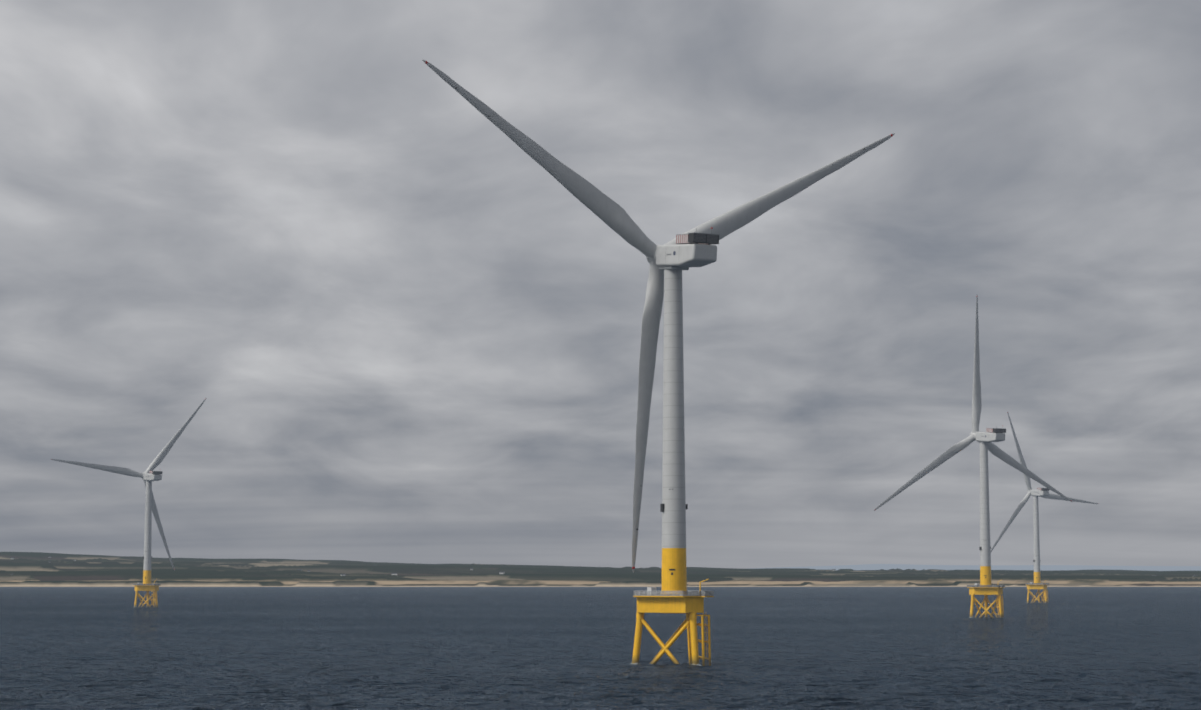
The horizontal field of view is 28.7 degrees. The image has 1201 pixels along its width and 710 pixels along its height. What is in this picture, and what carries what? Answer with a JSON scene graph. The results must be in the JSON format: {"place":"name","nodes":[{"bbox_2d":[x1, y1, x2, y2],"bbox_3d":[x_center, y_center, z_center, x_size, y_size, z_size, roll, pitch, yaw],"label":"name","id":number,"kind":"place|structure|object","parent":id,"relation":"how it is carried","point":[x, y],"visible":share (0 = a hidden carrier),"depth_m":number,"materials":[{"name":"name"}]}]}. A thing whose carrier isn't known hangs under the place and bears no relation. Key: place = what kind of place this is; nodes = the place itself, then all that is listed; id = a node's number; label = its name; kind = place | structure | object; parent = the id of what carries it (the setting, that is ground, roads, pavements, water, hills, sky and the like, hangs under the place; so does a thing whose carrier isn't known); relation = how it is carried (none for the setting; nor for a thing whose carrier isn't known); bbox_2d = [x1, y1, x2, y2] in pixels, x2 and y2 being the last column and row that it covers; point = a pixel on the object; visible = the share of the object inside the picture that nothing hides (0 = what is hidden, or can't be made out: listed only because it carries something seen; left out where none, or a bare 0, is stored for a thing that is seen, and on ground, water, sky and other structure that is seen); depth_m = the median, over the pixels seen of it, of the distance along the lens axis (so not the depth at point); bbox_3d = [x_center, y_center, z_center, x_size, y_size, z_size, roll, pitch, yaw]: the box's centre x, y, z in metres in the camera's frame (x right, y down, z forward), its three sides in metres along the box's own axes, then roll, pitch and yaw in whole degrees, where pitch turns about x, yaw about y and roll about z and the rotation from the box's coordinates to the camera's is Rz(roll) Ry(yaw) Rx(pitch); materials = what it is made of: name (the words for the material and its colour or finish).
{"place":"outdoors","nodes":[
{"label":"outdoors","id":0,"kind":"place"},
{"bbox_2d":[0,587,1200,709],"bbox_3d":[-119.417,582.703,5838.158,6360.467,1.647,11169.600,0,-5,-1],"label":"sea waves","id":1,"kind":"object","parent":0,"point":[549,648],"visible":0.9,"depth_m":697.95,"materials":[{"name":"liquid"}]},
{"bbox_2d":[51,398,205,606],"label":"turbine","id":2,"kind":"object","parent":1,"relation":"on","point":[149,475],"visible":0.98,"depth_m":1829.64,"materials":[{"name":"paint"}]},
{"bbox_2d":[423,60,894,665],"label":"turbine","id":3,"kind":"object","parent":1,"relation":"on","point":[671,260],"visible":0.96,"depth_m":582.65,"materials":[{"name":"paint"}]},
{"bbox_2d":[874,296,1071,617],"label":"turbine","id":4,"kind":"object","parent":1,"relation":"on","point":[985,440],"visible":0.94,"depth_m":1319.30,"materials":[{"name":"paint"}]},
{"bbox_2d":[991,411,1098,602],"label":"turbine","id":5,"kind":"object","parent":1,"relation":"on","point":[1036,494],"visible":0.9,"depth_m":2163.10,"materials":[{"name":"paint"}]},
{"bbox_2d":[0,552,1200,586],"bbox_3d":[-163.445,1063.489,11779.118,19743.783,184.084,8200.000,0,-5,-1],"label":"coast terrain","id":6,"kind":"structure","parent":0,"point":[31,569],"depth_m":8615.46,"materials":[{"name":"green plant"}]},
{"bbox_2d":[11,557,1197,575],"bbox_3d":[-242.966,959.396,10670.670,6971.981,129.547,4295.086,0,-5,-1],"label":"farm buildings","id":7,"kind":"structure","parent":6,"relation":"on","point":[470,569],"depth_m":9802.51,"materials":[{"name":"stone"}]},
{"bbox_2d":[0,0,1200,568],"label":"sky","id":8,"kind":"structure","parent":0,"point":[404,339],"materials":[{"name":"grey"}]},
{"bbox_2d":[747,564,1200,570],"bbox_3d":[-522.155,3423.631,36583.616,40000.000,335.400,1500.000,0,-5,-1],"label":"hills","id":9,"kind":"structure","parent":0,"point":[1005,567],"depth_m":37266.18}
]}

